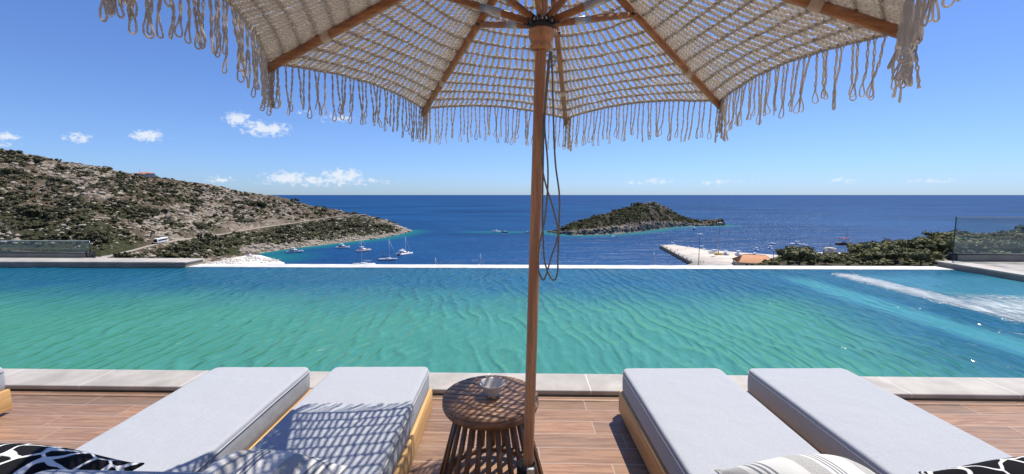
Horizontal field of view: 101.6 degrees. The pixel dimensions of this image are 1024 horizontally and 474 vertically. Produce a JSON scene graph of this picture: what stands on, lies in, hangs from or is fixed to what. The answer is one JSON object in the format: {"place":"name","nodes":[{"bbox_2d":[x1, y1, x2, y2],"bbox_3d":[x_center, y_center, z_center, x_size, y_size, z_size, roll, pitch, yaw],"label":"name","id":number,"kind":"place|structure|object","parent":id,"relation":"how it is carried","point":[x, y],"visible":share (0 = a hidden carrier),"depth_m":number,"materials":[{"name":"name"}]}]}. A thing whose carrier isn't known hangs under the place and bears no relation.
{"place":"outdoors","nodes":[
{"label":"outdoors","id":0,"kind":"place"},
{"bbox_2d":[0,257,204,267],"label":"raised pool wall","id":1,"kind":"structure","parent":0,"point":[101,262],"depth_m":8.85,"materials":[{"name":"stone"}]},
{"bbox_2d":[0,240,95,257],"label":"glass balustrade","id":2,"kind":"object","parent":1,"relation":"on","point":[90,254],"visible":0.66,"depth_m":9.43,"materials":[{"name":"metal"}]},
{"bbox_2d":[0,150,404,263],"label":"hillside","id":3,"kind":"structure","parent":0,"point":[20,246],"depth_m":347.17,"materials":[{"name":"stone"}]},
{"bbox_2d":[0,202,11,206],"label":"shrub","id":4,"kind":"object","parent":3,"relation":"on","point":[6,204],"visible":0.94,"depth_m":281.04,"materials":[{"name":"green plant"}]},
{"bbox_2d":[0,167,17,173],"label":"shrub","id":5,"kind":"object","parent":3,"relation":"on","point":[9,170],"visible":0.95,"depth_m":342.83,"materials":[{"name":"green plant"}]},
{"bbox_2d":[6,193,29,198],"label":"shrub","id":6,"kind":"object","parent":3,"relation":"on","point":[18,195],"visible":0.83,"depth_m":299.45,"materials":[{"name":"green plant"}]},
{"bbox_2d":[17,206,43,213],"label":"shrub","id":7,"kind":"object","parent":3,"relation":"on","point":[34,210],"visible":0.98,"depth_m":276.20,"materials":[{"name":"green plant"}]},
{"bbox_2d":[24,203,42,207],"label":"shrub","id":8,"kind":"object","parent":3,"relation":"on","point":[31,206],"visible":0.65,"depth_m":287.91,"materials":[{"name":"green plant"}]},
{"bbox_2d":[28,235,44,239],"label":"shrub","id":9,"kind":"object","parent":3,"relation":"on","point":[38,237],"visible":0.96,"depth_m":246.83,"materials":[{"name":"green plant"}]},
{"bbox_2d":[32,157,44,161],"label":"shrub","id":10,"kind":"object","parent":3,"relation":"on","point":[35,159],"visible":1,"depth_m":408.14,"materials":[{"name":"green plant"}]},
{"bbox_2d":[41,211,67,217],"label":"shrub","id":11,"kind":"object","parent":3,"relation":"on","point":[47,213],"visible":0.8,"depth_m":276.92,"materials":[{"name":"green plant"}]},
{"bbox_2d":[48,177,63,180],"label":"shrub","id":12,"kind":"object","parent":3,"relation":"on","point":[54,178],"visible":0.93,"depth_m":355.71,"materials":[{"name":"green plant"}]},
{"bbox_2d":[69,197,83,201],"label":"shrub","id":13,"kind":"object","parent":3,"relation":"on","point":[79,199],"visible":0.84,"depth_m":314.62,"materials":[{"name":"green plant"}]},
{"bbox_2d":[71,201,87,204],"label":"shrub","id":14,"kind":"object","parent":3,"relation":"on","point":[78,203],"visible":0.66,"depth_m":300.86,"materials":[{"name":"green plant"}]},
{"bbox_2d":[86,233,102,239],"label":"shrub","id":15,"kind":"object","parent":3,"relation":"on","point":[91,237],"visible":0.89,"depth_m":251.33,"materials":[{"name":"green plant"}]},
{"bbox_2d":[87,229,108,235],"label":"shrub","id":16,"kind":"object","parent":3,"relation":"on","point":[95,232],"visible":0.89,"depth_m":257.17,"materials":[{"name":"green plant"}]},
{"bbox_2d":[93,236,111,243],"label":"shrub","id":17,"kind":"object","parent":3,"relation":"on","point":[102,239],"visible":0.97,"depth_m":251.34,"materials":[{"name":"green plant"}]},
{"bbox_2d":[111,203,125,206],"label":"shrub","id":18,"kind":"object","parent":3,"relation":"on","point":[117,205],"visible":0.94,"depth_m":315.47,"materials":[{"name":"green plant"}]},
{"bbox_2d":[112,251,135,257],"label":"shrub","id":19,"kind":"object","parent":3,"relation":"on","point":[128,255],"visible":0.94,"depth_m":241.92,"materials":[{"name":"green plant"}]},
{"bbox_2d":[136,172,155,177],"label":"ridge house","id":20,"kind":"structure","parent":3,"relation":"on","point":[148,174],"depth_m":464.09,"materials":[{"name":"paint"}]},
{"bbox_2d":[165,245,180,249],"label":"shrub","id":21,"kind":"object","parent":3,"relation":"on","point":[175,247],"visible":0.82,"depth_m":283.57,"materials":[{"name":"green plant"}]},
{"bbox_2d":[170,252,182,257],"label":"shrub","id":22,"kind":"object","parent":3,"relation":"on","point":[175,254],"visible":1,"depth_m":279.06,"materials":[{"name":"green plant"}]},
{"bbox_2d":[0,148,401,258],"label":"scrub","id":23,"kind":"object","parent":3,"relation":"on","point":[120,175],"visible":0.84,"depth_m":381.89,"materials":[{"name":"green plant"}]},
{"bbox_2d":[0,148,411,257],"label":"boulder scatter","id":24,"kind":"object","parent":3,"relation":"on","point":[317,241],"visible":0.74,"depth_m":373.77,"materials":[{"name":"stone"}]},
{"bbox_2d":[195,233,216,239],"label":"shrub","id":25,"kind":"object","parent":3,"relation":"on","point":[206,235],"visible":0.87,"depth_m":328.44,"materials":[{"name":"green plant"}]},
{"bbox_2d":[205,256,278,263],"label":"riprap","id":26,"kind":"object","parent":3,"relation":"on","point":[256,258],"visible":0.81,"depth_m":298.30,"materials":[{"name":"stone"}]},
{"bbox_2d":[249,200,267,206],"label":"shrub","id":27,"kind":"object","parent":3,"relation":"on","point":[258,202],"visible":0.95,"depth_m":463.82,"materials":[{"name":"green plant"}]},
{"bbox_2d":[101,214,356,256],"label":"road","id":28,"kind":"structure","parent":0,"point":[203,236],"depth_m":320.13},
{"bbox_2d":[153,237,167,243],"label":"coach bus","id":29,"kind":"object","parent":28,"relation":"on","point":[160,240],"visible":1,"depth_m":292.12,"materials":[{"name":"white paint"}]},
{"bbox_2d":[210,255,284,263],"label":"harbour apron","id":30,"kind":"object","parent":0,"point":[258,261],"visible":0.25,"depth_m":295.89,"materials":[{"name":"concrete"}]},
{"bbox_2d":[0,267,1023,377],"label":"pool water","id":31,"kind":"structure","parent":0,"point":[914,323],"depth_m":5.12,"materials":[{"name":"teal liquid"}]},
{"bbox_2d":[0,396,1023,473],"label":"deck","id":32,"kind":"structure","parent":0,"point":[582,437],"depth_m":2.77,"materials":[{"name":"wood"}]},
{"bbox_2d":[0,367,11,413],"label":"sun lounger","id":33,"kind":"object","parent":32,"relation":"on","point":[5,401],"visible":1,"depth_m":2.95,"materials":[{"name":"yellow wood"}]},
{"bbox_2d":[75,367,311,472],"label":"sun lounger","id":34,"kind":"object","parent":32,"relation":"on","point":[200,424],"visible":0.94,"depth_m":2.28,"materials":[{"name":"fabric"}]},
{"bbox_2d":[0,443,144,473],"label":"pillow","id":35,"kind":"object","parent":34,"relation":"on","point":[20,458],"visible":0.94,"depth_m":1.53,"materials":[{"name":"black fabric"}]},
{"bbox_2d":[35,469,206,473],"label":"grey cushion","id":36,"kind":"object","parent":34,"relation":"on","point":[62,471],"visible":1,"depth_m":1.32,"materials":[{"name":"fabric"}]},
{"bbox_2d":[252,367,432,473],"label":"sun lounger","id":37,"kind":"object","parent":32,"relation":"on","point":[365,420],"visible":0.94,"depth_m":2.29,"materials":[{"name":"fabric"}]},
{"bbox_2d":[201,449,348,473],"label":"pillow","id":38,"kind":"object","parent":37,"relation":"on","point":[259,461],"visible":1,"depth_m":1.52,"materials":[{"name":"fabric"}]},
{"bbox_2d":[439,375,542,473],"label":"side table","id":39,"kind":"object","parent":32,"relation":"on","point":[470,405],"visible":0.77,"depth_m":2.08,"materials":[{"name":"wicker"}]},
{"bbox_2d":[480,377,504,397],"bbox_3d":[-0.104,0.798,2.196,0.134,0.069,0.134,0,6,0],"label":"bowl","id":40,"kind":"object","parent":39,"relation":"on","point":[491,387],"visible":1,"depth_m":2.22,"materials":[{"name":"white ceramic"}]},
{"bbox_2d":[10,390,1023,402],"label":"deck edge","id":41,"kind":"object","parent":32,"relation":"attached to","point":[595,397],"depth_m":3.23,"materials":[{"name":"stone"}]},
{"bbox_2d":[10,389,1023,400],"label":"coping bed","id":42,"kind":"object","parent":32,"relation":"on","point":[538,394],"depth_m":3.29,"materials":[{"name":"concrete"}]},
{"bbox_2d":[3,369,1023,398],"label":"coping","id":43,"kind":"object","parent":42,"relation":"on","point":[611,384],"visible":0.4,"depth_m":3.37,"materials":[{"name":"stone"}]},
{"bbox_2d":[11,393,1023,405],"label":"deck strip","id":44,"kind":"object","parent":32,"relation":"attached to","point":[540,399],"depth_m":3.18,"materials":[{"name":"wood"}]},
{"bbox_2d":[516,458,535,473],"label":"weighted stand","id":45,"kind":"object","parent":32,"relation":"on","point":[521,470],"visible":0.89,"depth_m":1.82,"materials":[{"name":"metal"}]},
{"bbox_2d":[99,0,960,468],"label":"parasol","id":46,"kind":"object","parent":45,"relation":"on","point":[293,34],"visible":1,"depth_m":1.98,"materials":[{"name":"beige fabric"}]},
{"bbox_2d":[619,368,819,473],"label":"sun lounger","id":47,"kind":"object","parent":32,"relation":"on","point":[693,420],"visible":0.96,"depth_m":2.28,"materials":[{"name":"white fabric"}]},
{"bbox_2d":[715,454,874,473],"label":"pillow","id":48,"kind":"object","parent":47,"relation":"on","point":[812,464],"visible":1,"depth_m":1.48,"materials":[{"name":"fabric"}]},
{"bbox_2d":[745,368,1011,473],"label":"sun lounger","id":49,"kind":"object","parent":32,"relation":"on","point":[847,414],"visible":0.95,"depth_m":2.26,"materials":[{"name":"white fabric"}]},
{"bbox_2d":[919,456,1023,473],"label":"pillow","id":50,"kind":"object","parent":49,"relation":"on","point":[1013,465],"visible":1,"depth_m":1.53,"materials":[{"name":"black fabric"}]},
{"bbox_2d":[935,261,1023,281],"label":"pool side wall","id":51,"kind":"structure","parent":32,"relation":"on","point":[1009,274],"depth_m":8.07,"materials":[{"name":"stone"}]},
{"bbox_2d":[0,0,1023,194],"label":"sky","id":52,"kind":"structure","parent":0,"point":[76,86],"materials":[{"name":"blue"}]},
{"bbox_2d":[189,264,955,269],"bbox_3d":[-2.360,2.128,9.113,22.900,3.034,0.400,0,6,1],"label":"overflow ledge","id":53,"kind":"object","parent":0,"point":[580,266],"visible":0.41,"depth_m":8.88,"materials":[{"name":"stone"}]},
{"bbox_2d":[545,203,725,234],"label":"island","id":54,"kind":"structure","parent":0,"point":[644,220],"depth_m":561.27,"materials":[{"name":"plant"}]},
{"bbox_2d":[548,201,723,234],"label":"island boulder scatter","id":55,"kind":"object","parent":54,"relation":"on","point":[644,226],"visible":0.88,"depth_m":552.73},
{"bbox_2d":[553,202,724,230],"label":"island scrub","id":56,"kind":"object","parent":54,"relation":"on","point":[615,218],"visible":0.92,"depth_m":557.96,"materials":[{"name":"green plant"}]},
{"bbox_2d":[257,195,1023,264],"bbox_3d":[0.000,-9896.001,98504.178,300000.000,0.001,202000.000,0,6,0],"label":"sea","id":57,"kind":"structure","parent":0,"point":[452,229],"depth_m":679.46,"materials":[{"name":"liquid"}]},
{"bbox_2d":[285,247,303,252],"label":"motor boat","id":58,"kind":"object","parent":57,"relation":"on","point":[295,251],"visible":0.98,"depth_m":346.73,"materials":[{"name":"white plastic"}]},
{"bbox_2d":[335,243,349,248],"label":"motor boat","id":59,"kind":"object","parent":57,"relation":"on","point":[341,246],"visible":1,"depth_m":375.31,"materials":[{"name":"white plastic"}]},
{"bbox_2d":[355,246,370,251],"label":"motor boat","id":60,"kind":"object","parent":57,"relation":"on","point":[364,249],"visible":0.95,"depth_m":353.92,"materials":[{"name":"white plastic"}]},
{"bbox_2d":[353,241,374,263],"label":"sailing boat","id":61,"kind":"object","parent":57,"relation":"on","point":[361,259],"visible":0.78,"depth_m":284.47,"materials":[{"name":"white paint"}]},
{"bbox_2d":[378,241,396,260],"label":"sailing boat","id":62,"kind":"object","parent":57,"relation":"on","point":[384,259],"visible":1,"depth_m":307.07,"materials":[{"name":"white paint"}]},
{"bbox_2d":[396,238,412,255],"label":"catamaran","id":63,"kind":"object","parent":57,"relation":"on","point":[403,252],"visible":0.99,"depth_m":334.44,"materials":[{"name":"white plastic"}]},
{"bbox_2d":[660,246,691,263],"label":"quay wall","id":64,"kind":"structure","parent":57,"relation":"in","point":[676,255],"depth_m":321.90,"materials":[{"name":"concrete"}]},
{"bbox_2d":[660,245,777,265],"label":"quay","id":65,"kind":"structure","parent":64,"relation":"on","point":[690,254],"depth_m":312.72,"materials":[{"name":"concrete"}]},
{"bbox_2d":[714,222,722,254],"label":"light mast","id":66,"kind":"object","parent":65,"relation":"on","point":[718,253],"visible":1,"depth_m":315.65,"materials":[{"name":"grey metal"}]},
{"bbox_2d":[732,254,770,265],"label":"quay house","id":67,"kind":"structure","parent":65,"relation":"on","point":[746,260],"depth_m":263.47,"materials":[{"name":"paint"}]},
{"bbox_2d":[835,227,851,244],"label":"boat","id":68,"kind":"object","parent":57,"relation":"on","point":[843,242],"visible":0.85,"depth_m":401.94,"materials":[{"name":"white fabric"}]},
{"bbox_2d":[766,248,1023,265],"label":"wooded slope","id":69,"kind":"structure","parent":0,"point":[896,262],"depth_m":120.30,"materials":[{"name":"plant"}]},
{"bbox_2d":[767,260,779,265],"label":"olive tree","id":70,"kind":"object","parent":69,"relation":"on","point":[774,263],"visible":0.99,"depth_m":119.05,"materials":[{"name":"green plant"}]},
{"bbox_2d":[775,246,796,255],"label":"olive tree","id":71,"kind":"object","parent":69,"relation":"on","point":[779,251],"visible":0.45,"depth_m":153.37,"materials":[{"name":"green plant"}]},
{"bbox_2d":[780,251,796,262],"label":"olive tree","id":72,"kind":"object","parent":69,"relation":"on","point":[785,255],"visible":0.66,"depth_m":124.34,"materials":[{"name":"green plant"}]},
{"bbox_2d":[788,248,819,265],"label":"olive tree","id":73,"kind":"object","parent":69,"relation":"on","point":[806,254],"visible":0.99,"depth_m":114.09,"materials":[{"name":"green plant"}]},
{"bbox_2d":[808,257,823,265],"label":"olive tree","id":74,"kind":"object","parent":69,"relation":"on","point":[821,259],"visible":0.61,"depth_m":115.12,"materials":[{"name":"green plant"}]},
{"bbox_2d":[824,256,834,264],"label":"olive tree","id":75,"kind":"object","parent":69,"relation":"on","point":[828,259],"visible":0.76,"depth_m":116.90,"materials":[{"name":"green plant"}]},
{"bbox_2d":[818,247,843,253],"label":"unfinished building","id":76,"kind":"structure","parent":69,"relation":"on","point":[829,250],"depth_m":238.23,"materials":[{"name":"concrete"}]},
{"bbox_2d":[846,246,863,253],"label":"olive tree","id":77,"kind":"object","parent":69,"relation":"on","point":[851,249],"visible":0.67,"depth_m":154.99,"materials":[{"name":"green plant"}]},
{"bbox_2d":[861,241,874,248],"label":"olive tree","id":78,"kind":"object","parent":69,"relation":"on","point":[866,245],"visible":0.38,"depth_m":141.34,"materials":[{"name":"green plant"}]},
{"bbox_2d":[860,250,886,261],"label":"olive tree","id":79,"kind":"object","parent":69,"relation":"on","point":[869,255],"visible":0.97,"depth_m":124.73,"materials":[{"name":"green plant"}]},
{"bbox_2d":[754,239,994,265],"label":"undergrowth","id":80,"kind":"object","parent":69,"relation":"on","point":[931,261],"visible":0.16,"depth_m":124.94,"materials":[{"name":"green plant"}]},
{"bbox_2d":[868,243,901,251],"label":"olive tree","id":81,"kind":"object","parent":69,"relation":"on","point":[878,247],"visible":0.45,"depth_m":131.48,"materials":[{"name":"green plant"}]},
{"bbox_2d":[880,247,901,259],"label":"olive tree","id":82,"kind":"object","parent":69,"relation":"on","point":[897,249],"visible":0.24,"depth_m":127.23,"materials":[{"name":"green plant"}]},
{"bbox_2d":[884,250,909,259],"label":"olive tree","id":83,"kind":"object","parent":69,"relation":"on","point":[893,254],"visible":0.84,"depth_m":123.03,"materials":[{"name":"green plant"}]},
{"bbox_2d":[889,239,915,248],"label":"olive tree","id":84,"kind":"object","parent":69,"relation":"on","point":[902,243],"visible":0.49,"depth_m":144.46,"materials":[{"name":"green plant"}]},
{"bbox_2d":[906,250,932,265],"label":"olive tree","id":85,"kind":"object","parent":69,"relation":"on","point":[921,256],"visible":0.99,"depth_m":114.09,"materials":[{"name":"green plant"}]},
{"bbox_2d":[907,237,940,248],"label":"olive tree","id":86,"kind":"object","parent":69,"relation":"on","point":[914,241],"visible":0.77,"depth_m":137.94,"materials":[{"name":"green plant"}]},
{"bbox_2d":[914,244,937,250],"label":"olive tree","id":87,"kind":"object","parent":69,"relation":"on","point":[932,247],"visible":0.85,"depth_m":132.74,"materials":[{"name":"green plant"}]},
{"bbox_2d":[921,230,941,236],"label":"olive tree","id":88,"kind":"object","parent":69,"relation":"on","point":[926,233],"visible":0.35,"depth_m":191.47,"materials":[{"name":"green plant"}]},
{"bbox_2d":[923,250,942,258],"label":"olive tree","id":89,"kind":"object","parent":69,"relation":"on","point":[937,255],"visible":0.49,"depth_m":119.44,"materials":[{"name":"green plant"}]},
{"bbox_2d":[922,237,946,242],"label":"olive tree","id":90,"kind":"object","parent":69,"relation":"on","point":[933,239],"visible":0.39,"depth_m":139.47,"materials":[{"name":"green plant"}]},
{"bbox_2d":[932,234,947,238],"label":"olive tree","id":91,"kind":"object","parent":69,"relation":"on","point":[940,236],"visible":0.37,"depth_m":168.68,"materials":[{"name":"green plant"}]},
{"bbox_2d":[937,240,946,253],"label":"olive tree","id":92,"kind":"object","parent":69,"relation":"on","point":[941,246],"visible":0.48,"depth_m":133.69,"materials":[{"name":"green plant"}]},
{"bbox_2d":[941,231,958,236],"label":"olive tree","id":93,"kind":"object","parent":69,"relation":"on","point":[948,234],"visible":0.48,"depth_m":171.24,"materials":[{"name":"green plant"}]},
{"bbox_2d":[944,246,969,253],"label":"olive tree","id":94,"kind":"object","parent":69,"relation":"on","point":[962,249],"visible":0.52,"depth_m":123.62,"materials":[{"name":"green plant"}]},
{"bbox_2d":[948,234,971,238],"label":"olive tree","id":95,"kind":"object","parent":69,"relation":"on","point":[965,235],"visible":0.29,"depth_m":160.16,"materials":[{"name":"green plant"}]},
{"bbox_2d":[945,249,977,258],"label":"olive tree","id":96,"kind":"object","parent":69,"relation":"on","point":[970,251],"visible":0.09,"depth_m":111.82,"materials":[{"name":"green plant"}]},
{"bbox_2d":[952,229,974,234],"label":"olive tree","id":97,"kind":"object","parent":69,"relation":"on","point":[959,232],"visible":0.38,"depth_m":174.76,"materials":[{"name":"green plant"}]},
{"bbox_2d":[945,239,984,252],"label":"olive tree","id":98,"kind":"object","parent":69,"relation":"on","point":[972,245],"visible":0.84,"depth_m":124.23,"materials":[{"name":"green plant"}]},
{"bbox_2d":[949,236,986,247],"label":"olive tree","id":99,"kind":"object","parent":69,"relation":"on","point":[971,239],"visible":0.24,"depth_m":142.60,"materials":[{"name":"green plant"}]},
{"bbox_2d":[970,235,997,239],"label":"olive tree","id":100,"kind":"object","parent":69,"relation":"on","point":[979,237],"visible":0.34,"depth_m":158.14,"materials":[{"name":"green plant"}]},
{"bbox_2d":[984,238,1000,249],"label":"olive tree","id":101,"kind":"object","parent":69,"relation":"on","point":[990,242],"visible":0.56,"depth_m":136.70,"materials":[{"name":"green plant"}]},
{"bbox_2d":[987,235,1006,240],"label":"olive tree","id":102,"kind":"object","parent":69,"relation":"on","point":[995,237],"visible":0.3,"depth_m":152.01,"materials":[{"name":"green plant"}]},
{"bbox_2d":[986,249,1013,252],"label":"olive tree","id":103,"kind":"object","parent":69,"relation":"on","point":[998,251],"visible":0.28,"depth_m":113.33,"materials":[{"name":"green plant"}]},
{"bbox_2d":[990,231,1014,236],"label":"olive tree","id":104,"kind":"object","parent":69,"relation":"on","point":[1000,233],"visible":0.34,"depth_m":155.39,"materials":[{"name":"green plant"}]},
{"bbox_2d":[994,240,1023,252],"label":"olive tree","id":105,"kind":"object","parent":69,"relation":"on","point":[1012,246],"visible":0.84,"depth_m":116.83,"materials":[{"name":"green plant"}]},
{"bbox_2d":[996,228,1023,232],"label":"olive tree","id":106,"kind":"object","parent":69,"relation":"on","point":[1017,230],"visible":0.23,"depth_m":160.42,"materials":[{"name":"green plant"}]},
{"bbox_2d":[1001,235,1023,241],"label":"olive tree","id":107,"kind":"object","parent":69,"relation":"on","point":[1008,237],"visible":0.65,"depth_m":139.92,"materials":[{"name":"green plant"}]},
{"bbox_2d":[1012,233,1023,238],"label":"olive tree","id":108,"kind":"object","parent":69,"relation":"on","point":[1018,235],"visible":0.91,"depth_m":139.34,"materials":[{"name":"green plant"}]},
{"bbox_2d":[944,260,1023,270],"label":"side terrace","id":109,"kind":"structure","parent":0,"point":[1016,265],"depth_m":8.67,"materials":[{"name":"concrete"}]},
{"bbox_2d":[947,217,1023,260],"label":"glass balustrade","id":110,"kind":"object","parent":109,"relation":"on","point":[951,256],"visible":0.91,"depth_m":8.94,"materials":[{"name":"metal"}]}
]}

